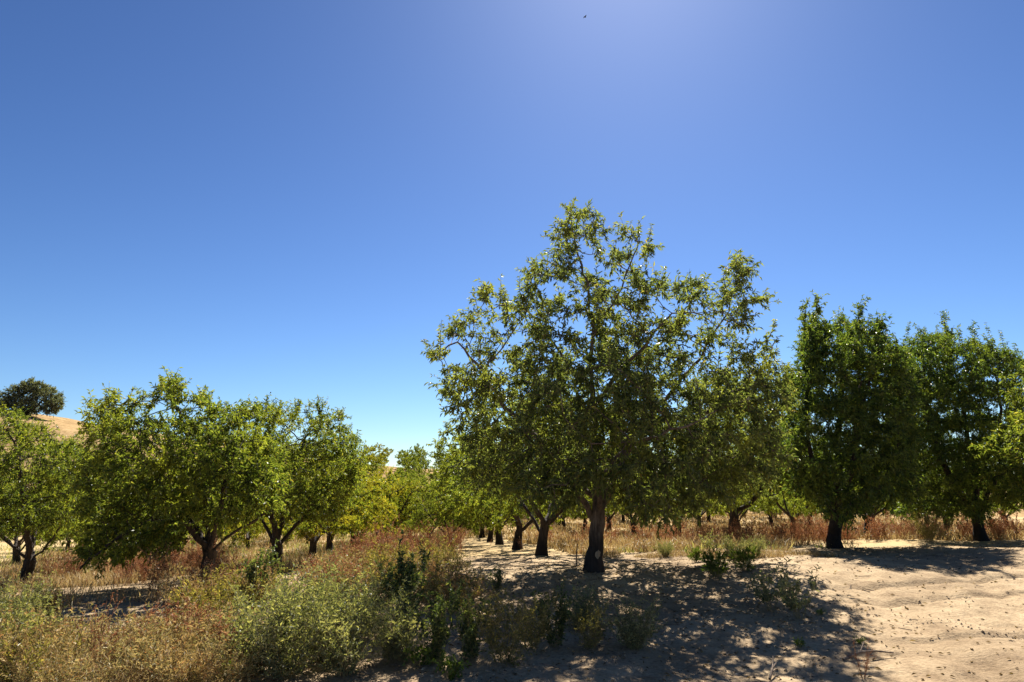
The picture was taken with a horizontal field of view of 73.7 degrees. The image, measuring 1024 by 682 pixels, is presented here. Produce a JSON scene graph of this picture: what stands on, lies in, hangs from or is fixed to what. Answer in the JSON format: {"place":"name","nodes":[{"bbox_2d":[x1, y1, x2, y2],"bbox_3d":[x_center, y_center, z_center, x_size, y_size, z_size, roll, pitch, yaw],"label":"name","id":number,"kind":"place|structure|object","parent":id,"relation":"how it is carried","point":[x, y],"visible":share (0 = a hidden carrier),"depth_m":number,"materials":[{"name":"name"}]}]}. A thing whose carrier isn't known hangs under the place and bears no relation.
{"place":"outdoors","nodes":[
{"label":"outdoors","id":0,"kind":"place"},
{"bbox_2d":[0,515,1023,681],"bbox_3d":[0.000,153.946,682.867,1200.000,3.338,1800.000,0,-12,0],"label":"ground","id":1,"kind":"structure","parent":0,"point":[989,663],"depth_m":7.81,"materials":[{"name":"soil"}]},
{"bbox_2d":[1,486,58,549],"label":"almond tree","id":2,"kind":"object","parent":1,"relation":"on","point":[20,539],"visible":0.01,"depth_m":39.21,"materials":[{"name":"green plant"}]},
{"bbox_2d":[0,570,61,623],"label":"weed plant","id":3,"kind":"object","parent":1,"relation":"on","point":[35,593],"visible":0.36,"depth_m":8.16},
{"bbox_2d":[0,581,69,645],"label":"weed plant","id":4,"kind":"object","parent":1,"relation":"on","point":[19,616],"visible":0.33,"depth_m":6.36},
{"bbox_2d":[0,468,92,564],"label":"almond tree","id":5,"kind":"object","parent":1,"relation":"on","point":[16,557],"visible":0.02,"depth_m":28.41,"materials":[{"name":"green plant"}]},
{"bbox_2d":[0,402,98,581],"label":"almond tree","id":6,"kind":"object","parent":1,"relation":"on","point":[35,517],"visible":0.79,"depth_m":16.79,"materials":[{"name":"green plant"}]},
{"bbox_2d":[26,579,82,616],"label":"weed plant","id":7,"kind":"object","parent":1,"relation":"on","point":[53,593],"visible":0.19,"depth_m":8.76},
{"bbox_2d":[39,533,70,548],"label":"almond tree","id":8,"kind":"object","parent":1,"relation":"on","point":[67,544],"depth_m":44.08,"materials":[{"name":"green plant"}]},
{"bbox_2d":[63,589,146,665],"bbox_3d":[-3.841,2.719,6.437,0.405,0.714,0.662,-5,-13,21],"label":"weed plant","id":9,"kind":"object","parent":1,"relation":"on","point":[103,616],"visible":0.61,"depth_m":6.36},
{"bbox_2d":[33,450,194,559],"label":"almond tree","id":10,"kind":"object","parent":1,"relation":"on","point":[52,543],"visible":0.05,"depth_m":22.70,"materials":[{"name":"green plant"}]},
{"bbox_2d":[108,463,232,557],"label":"almond tree","id":11,"kind":"object","parent":1,"relation":"on","point":[195,518],"visible":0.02,"depth_m":27.42,"materials":[{"name":"green plant"}]},
{"bbox_2d":[58,365,297,579],"bbox_3d":[-6.062,2.528,12.673,3.791,4.227,5.147,9,-15,-35],"label":"almond tree","id":12,"kind":"object","parent":1,"relation":"on","point":[204,473],"visible":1,"depth_m":11.63,"materials":[{"name":"green plant"}]},
{"bbox_2d":[213,654,240,680],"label":"weed plant","id":13,"kind":"object","parent":1,"relation":"on","point":[229,661],"visible":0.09,"depth_m":5.97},
{"bbox_2d":[199,498,261,545],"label":"almond tree","id":14,"kind":"object","parent":1,"relation":"on","point":[252,528],"visible":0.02,"depth_m":33.28,"materials":[{"name":"green plant"}]},
{"bbox_2d":[92,543,373,673],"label":"brown weeds","id":15,"kind":"object","parent":1,"relation":"on","point":[189,613],"visible":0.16,"depth_m":7.12,"materials":[{"name":"plant"}]},
{"bbox_2d":[0,521,494,681],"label":"olive weeds","id":16,"kind":"object","parent":1,"relation":"on","point":[219,597],"visible":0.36,"depth_m":8.51,"materials":[{"name":"plant"}]},
{"bbox_2d":[0,535,502,681],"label":"weed tangle","id":17,"kind":"object","parent":1,"relation":"on","point":[211,658],"visible":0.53,"depth_m":6.03,"materials":[{"name":"plant"}]},
{"bbox_2d":[214,498,289,547],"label":"almond tree","id":18,"kind":"object","parent":1,"relation":"on","point":[248,535],"visible":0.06,"depth_m":38.41,"materials":[{"name":"green plant"}]},
{"bbox_2d":[38,512,469,599],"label":"rusty weeds","id":19,"kind":"object","parent":1,"relation":"on","point":[176,561],"visible":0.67,"depth_m":15.41,"materials":[{"name":"plant"}]},
{"bbox_2d":[237,539,285,601],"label":"weed plant","id":20,"kind":"object","parent":1,"relation":"on","point":[251,567],"visible":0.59,"depth_m":9.08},
{"bbox_2d":[217,574,325,677],"bbox_3d":[-2.198,2.631,6.306,0.929,0.913,1.097,3,-13,-13],"label":"weed plant","id":21,"kind":"object","parent":1,"relation":"on","point":[244,636],"visible":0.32,"depth_m":6.11,"materials":[{"name":"plant"}]},
{"bbox_2d":[227,559,344,681],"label":"weed plant","id":22,"kind":"object","parent":1,"relation":"on","point":[287,657],"visible":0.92,"depth_m":5.82,"materials":[{"name":"plant"}]},
{"bbox_2d":[226,392,372,565],"bbox_3d":[-5.698,3.713,17.883,4.260,4.846,4.800,0,-12,0],"label":"almond tree","id":23,"kind":"object","parent":1,"relation":"on","point":[316,494],"visible":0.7,"depth_m":17.41,"materials":[{"name":"green plant"}]},
{"bbox_2d":[223,450,399,557],"bbox_3d":[-6.509,5.503,23.083,5.455,4.087,5.654,-3,-13,12],"label":"almond tree","id":24,"kind":"object","parent":1,"relation":"on","point":[373,504],"visible":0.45,"depth_m":22.15,"materials":[{"name":"green plant"}]},
{"bbox_2d":[273,558,353,623],"bbox_3d":[-2.134,2.797,7.326,0.905,0.890,1.069,4,-13,-15],"label":"weed plant","id":25,"kind":"object","parent":1,"relation":"on","point":[319,584],"visible":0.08,"depth_m":7.25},
{"bbox_2d":[274,557,380,662],"bbox_3d":[-1.815,2.604,6.541,1.201,0.999,1.016,1,-13,-6],"label":"weed plant","id":26,"kind":"object","parent":1,"relation":"on","point":[336,594],"visible":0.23,"depth_m":6.57,"materials":[{"name":"plant"}]},
{"bbox_2d":[265,449,402,551],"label":"almond tree","id":27,"kind":"object","parent":1,"relation":"on","point":[330,538],"visible":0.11,"depth_m":27.68,"materials":[{"name":"green plant"}]},
{"bbox_2d":[278,567,411,679],"bbox_3d":[-1.472,2.530,5.977,0.913,1.033,1.016,-7,-14,28],"label":"weed plant","id":28,"kind":"object","parent":1,"relation":"on","point":[338,660],"visible":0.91,"depth_m":5.95,"materials":[{"name":"plant"}]},
{"bbox_2d":[323,566,394,639],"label":"weed plant","id":29,"kind":"object","parent":1,"relation":"on","point":[378,589],"visible":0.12,"depth_m":7.28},
{"bbox_2d":[317,486,405,544],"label":"almond tree","id":30,"kind":"object","parent":1,"relation":"on","point":[353,536],"visible":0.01,"depth_m":33.17,"materials":[{"name":"green plant"}]},
{"bbox_2d":[340,469,417,537],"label":"almond tree","id":31,"kind":"object","parent":1,"relation":"on","point":[368,502],"depth_m":38.44,"materials":[{"name":"green plant"}]},
{"bbox_2d":[340,461,432,541],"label":"almond tree","id":32,"kind":"object","parent":1,"relation":"on","point":[403,493],"visible":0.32,"depth_m":32.09,"materials":[{"name":"green plant"}]},
{"bbox_2d":[346,574,447,663],"bbox_3d":[-1.065,2.629,6.340,0.794,0.898,0.883,-3,-13,13],"label":"weed plant","id":33,"kind":"object","parent":1,"relation":"on","point":[402,641],"visible":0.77,"depth_m":6.28,"materials":[{"name":"plant"}]},
{"bbox_2d":[374,529,430,630],"bbox_3d":[-1.161,2.632,7.500,0.661,1.110,0.682,8,-15,-31],"label":"weed plant","id":34,"kind":"object","parent":1,"relation":"on","point":[409,570],"visible":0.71,"depth_m":7.39,"materials":[{"name":"plant"}]},
{"bbox_2d":[383,474,449,538],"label":"almond tree","id":35,"kind":"object","parent":1,"relation":"on","point":[409,503],"visible":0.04,"depth_m":37.14,"materials":[{"name":"green plant"}]},
{"bbox_2d":[402,637,443,668],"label":"weed plant","id":36,"kind":"object","parent":1,"relation":"on","point":[415,657],"visible":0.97,"depth_m":6.07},
{"bbox_2d":[388,470,470,539],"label":"almond tree","id":37,"kind":"object","parent":1,"relation":"on","point":[414,479],"visible":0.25,"depth_m":33.55,"materials":[{"name":"green plant"}]},
{"bbox_2d":[406,578,464,663],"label":"weed plant","id":38,"kind":"object","parent":1,"relation":"on","point":[439,631],"visible":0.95,"depth_m":6.17,"materials":[{"name":"plant"}]},
{"bbox_2d":[432,651,471,680],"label":"weed plant","id":39,"kind":"object","parent":1,"relation":"on","point":[453,667],"visible":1,"depth_m":5.74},
{"bbox_2d":[402,474,504,538],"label":"almond tree","id":40,"kind":"object","parent":1,"relation":"on","point":[419,515],"visible":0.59,"depth_m":25.82,"materials":[{"name":"green plant"}]},
{"bbox_2d":[446,581,497,662],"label":"weed plant","id":41,"kind":"object","parent":1,"relation":"on","point":[470,633],"visible":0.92,"depth_m":6.21,"materials":[{"name":"plant"}]},
{"bbox_2d":[440,477,523,537],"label":"almond tree","id":42,"kind":"object","parent":1,"relation":"on","point":[482,533],"visible":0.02,"depth_m":36.97,"materials":[{"name":"green plant"}]},
{"bbox_2d":[441,476,530,541],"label":"almond tree","id":43,"kind":"object","parent":1,"relation":"on","point":[490,537],"visible":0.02,"depth_m":31.67,"materials":[{"name":"green plant"}]},
{"bbox_2d":[424,442,555,544],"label":"almond tree","id":44,"kind":"object","parent":1,"relation":"on","point":[499,539],"visible":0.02,"depth_m":26.37,"materials":[{"name":"green plant"}]},
{"bbox_2d":[487,562,505,591],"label":"weed plant","id":45,"kind":"object","parent":1,"relation":"on","point":[498,577],"visible":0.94,"depth_m":9.33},
{"bbox_2d":[415,421,588,549],"bbox_3d":[-0.098,4.421,21.471,6.096,4.504,5.776,3,-13,-14],"label":"almond tree","id":46,"kind":"object","parent":1,"relation":"on","point":[513,516],"visible":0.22,"depth_m":20.14,"materials":[{"name":"green plant"}]},
{"bbox_2d":[462,578,553,666],"bbox_3d":[-0.077,2.568,6.191,0.750,0.775,0.792,-8,-15,32],"label":"weed plant","id":47,"kind":"object","parent":1,"relation":"on","point":[499,610],"visible":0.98,"depth_m":6.11,"materials":[{"name":"plant"}]},
{"bbox_2d":[426,376,643,555],"bbox_3d":[0.677,3.048,16.493,5.389,4.422,5.060,-5,-13,21],"label":"almond tree","id":48,"kind":"object","parent":1,"relation":"on","point":[543,531],"visible":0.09,"depth_m":16.20,"materials":[{"name":"green plant"}]},
{"bbox_2d":[498,583,572,649],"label":"weed plant","id":49,"kind":"object","parent":1,"relation":"on","point":[538,633],"visible":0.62,"depth_m":6.51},
{"bbox_2d":[65,546,1023,681],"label":"soil clods","id":50,"kind":"object","parent":1,"relation":"on","point":[715,669],"visible":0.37,"depth_m":7.77,"materials":[{"name":"soil"}]},
{"bbox_2d":[529,577,575,647],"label":"weed plant","id":51,"kind":"object","parent":1,"relation":"on","point":[561,624],"visible":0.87,"depth_m":6.62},
{"bbox_2d":[82,542,1023,681],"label":"fallen leaves","id":52,"kind":"object","parent":1,"relation":"on","point":[620,655],"visible":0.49,"depth_m":8.09,"materials":[{"name":"plant"}]},
{"bbox_2d":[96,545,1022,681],"bbox_3d":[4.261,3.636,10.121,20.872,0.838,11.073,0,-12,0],"label":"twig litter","id":53,"kind":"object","parent":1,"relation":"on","point":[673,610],"visible":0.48,"depth_m":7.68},
{"bbox_2d":[545,512,589,528],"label":"almond tree","id":54,"kind":"object","parent":1,"relation":"on","point":[564,516],"visible":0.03,"depth_m":46.22,"materials":[{"name":"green plant"}]},
{"bbox_2d":[548,577,608,630],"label":"weed plant","id":55,"kind":"object","parent":1,"relation":"on","point":[586,602],"visible":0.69,"depth_m":7.24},
{"bbox_2d":[567,601,615,649],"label":"weed plant","id":56,"kind":"object","parent":1,"relation":"on","point":[595,640],"visible":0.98,"depth_m":6.56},
{"bbox_2d":[566,509,627,529],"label":"almond tree","id":57,"kind":"object","parent":1,"relation":"on","point":[577,516],"visible":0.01,"depth_m":41.65,"materials":[{"name":"green plant"}]},
{"bbox_2d":[566,509,638,531],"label":"almond tree","id":58,"kind":"object","parent":1,"relation":"on","point":[608,519],"visible":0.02,"depth_m":36.80,"materials":[{"name":"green plant"}]},
{"bbox_2d":[420,196,807,572],"bbox_3d":[1.704,0.537,11.122,6.532,6.499,5.281,0,-12,0],"label":"almond tree","id":59,"kind":"object","parent":1,"relation":"on","point":[647,419],"visible":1,"depth_m":10.13,"materials":[{"name":"green plant"}]},
{"bbox_2d":[599,589,667,650],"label":"weed plant","id":60,"kind":"object","parent":1,"relation":"on","point":[631,639],"visible":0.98,"depth_m":6.64,"materials":[{"name":"plant"}]},
{"bbox_2d":[591,441,681,534],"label":"almond tree","id":61,"kind":"object","parent":1,"relation":"on","point":[608,511],"visible":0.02,"depth_m":31.61,"materials":[{"name":"green plant"}]},
{"bbox_2d":[651,538,675,556],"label":"weed plant","id":62,"kind":"object","parent":1,"relation":"on","point":[668,549],"visible":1,"depth_m":13.79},
{"bbox_2d":[618,430,733,535],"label":"almond tree","id":63,"kind":"object","parent":1,"relation":"on","point":[720,507],"visible":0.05,"depth_m":26.73,"materials":[{"name":"green plant"}]},
{"bbox_2d":[685,545,701,562],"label":"weed plant","id":64,"kind":"object","parent":1,"relation":"on","point":[694,551],"visible":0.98,"depth_m":11.51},
{"bbox_2d":[656,489,743,526],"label":"almond tree","id":65,"kind":"object","parent":1,"relation":"on","point":[702,514],"visible":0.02,"depth_m":40.84,"materials":[{"name":"green plant"}]},
{"bbox_2d":[699,529,715,548],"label":"weed plant","id":66,"kind":"object","parent":1,"relation":"on","point":[708,543],"visible":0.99,"depth_m":15.13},
{"bbox_2d":[698,544,731,578],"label":"weed plant","id":67,"kind":"object","parent":1,"relation":"on","point":[712,565],"visible":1,"depth_m":9.85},
{"bbox_2d":[714,532,749,561],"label":"weed plant","id":68,"kind":"object","parent":1,"relation":"on","point":[728,546],"visible":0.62,"depth_m":11.17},
{"bbox_2d":[676,362,793,535],"bbox_3d":[7.112,3.531,21.558,4.203,5.922,5.733,-12,-17,43],"label":"almond tree","id":69,"kind":"object","parent":1,"relation":"on","point":[746,504],"visible":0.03,"depth_m":21.00,"materials":[{"name":"green plant"}]},
{"bbox_2d":[692,464,788,525],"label":"almond tree","id":70,"kind":"object","parent":1,"relation":"on","point":[769,509],"visible":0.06,"depth_m":35.12,"materials":[{"name":"green plant"}]},
{"bbox_2d":[729,543,761,571],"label":"weed plant","id":71,"kind":"object","parent":1,"relation":"on","point":[742,556],"visible":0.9,"depth_m":10.26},
{"bbox_2d":[744,533,768,554],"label":"weed plant","id":72,"kind":"object","parent":1,"relation":"on","point":[760,546],"visible":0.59,"depth_m":13.17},
{"bbox_2d":[490,509,1023,550],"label":"rusty weeds","id":73,"kind":"object","parent":1,"relation":"on","point":[880,529],"visible":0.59,"depth_m":20.52,"materials":[{"name":"plant"}]},
{"bbox_2d":[742,557,792,611],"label":"weed plant","id":74,"kind":"object","parent":1,"relation":"on","point":[765,596],"visible":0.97,"depth_m":8.07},
{"bbox_2d":[740,488,798,525],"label":"almond tree","id":75,"kind":"object","parent":1,"relation":"on","point":[770,517],"visible":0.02,"depth_m":45.47,"materials":[{"name":"green plant"}]},
{"bbox_2d":[768,655,776,679],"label":"fallen twig","id":76,"kind":"object","parent":1,"relation":"on","point":[771,672],"visible":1,"depth_m":5.99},
{"bbox_2d":[774,570,800,602],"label":"weed plant","id":77,"kind":"object","parent":1,"relation":"on","point":[786,592],"visible":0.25,"depth_m":8.29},
{"bbox_2d":[764,481,822,524],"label":"almond tree","id":78,"kind":"object","parent":1,"relation":"on","point":[787,498],"visible":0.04,"depth_m":40.18,"materials":[{"name":"green plant"}]},
{"bbox_2d":[771,564,821,619],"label":"weed plant","id":79,"kind":"object","parent":1,"relation":"on","point":[793,604],"visible":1,"depth_m":7.69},
{"bbox_2d":[738,480,857,531],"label":"almond tree","id":80,"kind":"object","parent":1,"relation":"on","point":[804,509],"visible":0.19,"depth_m":30.12,"materials":[{"name":"green plant"}]},
{"bbox_2d":[793,636,805,646],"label":"weed plant","id":81,"kind":"object","parent":1,"relation":"on","point":[801,642],"visible":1,"depth_m":6.77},
{"bbox_2d":[771,289,933,547],"bbox_3d":[7.815,1.855,16.154,3.539,6.225,6.234,-9,-15,34],"label":"almond tree","id":82,"kind":"object","parent":1,"relation":"on","point":[845,404],"visible":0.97,"depth_m":14.92,"materials":[{"name":"green plant"}]},
{"bbox_2d":[778,420,936,533],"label":"almond tree","id":83,"kind":"object","parent":1,"relation":"on","point":[814,505],"visible":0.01,"depth_m":25.08,"materials":[{"name":"green plant"}]},
{"bbox_2d":[853,635,866,643],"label":"weed plant","id":84,"kind":"object","parent":1,"relation":"on","point":[858,640],"visible":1,"depth_m":6.84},
{"bbox_2d":[846,639,875,678],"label":"weed plant","id":85,"kind":"object","parent":1,"relation":"on","point":[867,661],"visible":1,"depth_m":5.89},
{"bbox_2d":[842,642,893,660],"bbox_3d":[3.328,2.938,6.476,0.566,0.120,0.158,3,-13,-14],"label":"fallen stick","id":86,"kind":"object","parent":1,"relation":"on","point":[848,656],"visible":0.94,"depth_m":6.46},
{"bbox_2d":[823,469,929,520],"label":"almond tree","id":87,"kind":"object","parent":1,"relation":"on","point":[875,514],"depth_m":35.10,"materials":[{"name":"green plant"}]},
{"bbox_2d":[876,464,944,523],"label":"almond tree","id":88,"kind":"object","parent":1,"relation":"on","point":[906,513],"visible":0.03,"depth_m":40.23,"materials":[{"name":"green plant"}]},
{"bbox_2d":[909,508,956,541],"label":"weed plant","id":89,"kind":"object","parent":1,"relation":"on","point":[924,531],"visible":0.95,"depth_m":18.93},
{"bbox_2d":[898,443,992,528],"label":"almond tree","id":90,"kind":"object","parent":1,"relation":"on","point":[957,498],"depth_m":29.88,"materials":[{"name":"green plant"}]},
{"bbox_2d":[882,309,1023,540],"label":"almond tree","id":91,"kind":"object","parent":1,"relation":"on","point":[959,473],"visible":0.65,"depth_m":19.50,"materials":[{"name":"green plant"}]},
{"bbox_2d":[956,461,1023,526],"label":"almond tree","id":92,"kind":"object","parent":1,"relation":"on","point":[1010,512],"visible":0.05,"depth_m":33.90,"materials":[{"name":"green plant"}]},
{"bbox_2d":[968,359,1023,515],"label":"almond tree","id":93,"kind":"object","parent":1,"relation":"on","point":[1017,418],"visible":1,"depth_m":16.61,"materials":[{"name":"green plant"}]},
{"bbox_2d":[0,508,1023,681],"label":"dry grass","id":94,"kind":"structure","parent":0,"point":[89,580],"depth_m":18.92,"materials":[{"name":"plant"}]},
{"bbox_2d":[0,409,1023,535],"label":"hill","id":95,"kind":"structure","parent":0,"point":[67,427],"depth_m":121.53,"materials":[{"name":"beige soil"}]},
{"bbox_2d":[0,376,67,416],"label":"evergreen tree","id":96,"kind":"object","parent":95,"relation":"on","point":[20,399],"visible":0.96,"depth_m":130.46,"materials":[{"name":"green plant"}]},
{"bbox_2d":[360,455,382,475],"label":"almond tree","id":97,"kind":"object","parent":95,"relation":"on","point":[376,465],"visible":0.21,"depth_m":104.50,"materials":[{"name":"green plant"}]},
{"bbox_2d":[357,445,388,467],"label":"almond tree","id":98,"kind":"object","parent":95,"relation":"on","point":[372,449],"visible":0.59,"depth_m":116.68,"materials":[{"name":"green plant"}]},
{"bbox_2d":[363,454,385,474],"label":"almond tree","id":99,"kind":"object","parent":95,"relation":"on","point":[380,459],"visible":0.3,"depth_m":110.72,"materials":[{"name":"green plant"}]},
{"bbox_2d":[364,442,393,462],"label":"almond tree","id":100,"kind":"object","parent":95,"relation":"on","point":[379,445],"visible":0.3,"depth_m":123.66,"materials":[{"name":"green plant"}]},
{"bbox_2d":[383,470,420,480],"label":"almond tree","id":101,"kind":"object","parent":95,"relation":"on","point":[396,472],"visible":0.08,"depth_m":93.87,"materials":[{"name":"green plant"}]},
{"bbox_2d":[387,470,421,484],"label":"almond tree","id":102,"kind":"object","parent":95,"relation":"on","point":[400,471],"visible":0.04,"depth_m":87.12,"materials":[{"name":"green plant"}]},
{"bbox_2d":[395,449,419,465],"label":"almond tree","id":103,"kind":"object","parent":95,"relation":"on","point":[401,452],"visible":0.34,"depth_m":119.38,"materials":[{"name":"green plant"}]},
{"bbox_2d":[394,461,426,478],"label":"almond tree","id":104,"kind":"object","parent":95,"relation":"on","point":[419,468],"visible":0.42,"depth_m":100.65,"materials":[{"name":"green plant"}]},
{"bbox_2d":[397,443,427,468],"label":"almond tree","id":105,"kind":"object","parent":95,"relation":"on","point":[418,445],"visible":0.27,"depth_m":125.27,"materials":[{"name":"green plant"}]},
{"bbox_2d":[396,454,430,476],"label":"almond tree","id":106,"kind":"object","parent":95,"relation":"on","point":[409,461],"visible":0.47,"depth_m":105.66,"materials":[{"name":"green plant"}]},
{"bbox_2d":[397,445,431,470],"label":"almond tree","id":107,"kind":"object","parent":95,"relation":"on","point":[408,457],"visible":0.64,"depth_m":112.78,"materials":[{"name":"green plant"}]},
{"bbox_2d":[432,448,463,467],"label":"almond tree","id":108,"kind":"object","parent":95,"relation":"on","point":[443,458],"visible":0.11,"depth_m":114.36,"materials":[{"name":"green plant"}]},
{"bbox_2d":[432,459,464,476],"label":"almond tree","id":109,"kind":"object","parent":95,"relation":"on","point":[434,467],"visible":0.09,"depth_m":102.50,"materials":[{"name":"green plant"}]},
{"bbox_2d":[0,0,1023,468],"label":"sky","id":110,"kind":"structure","parent":0,"point":[285,199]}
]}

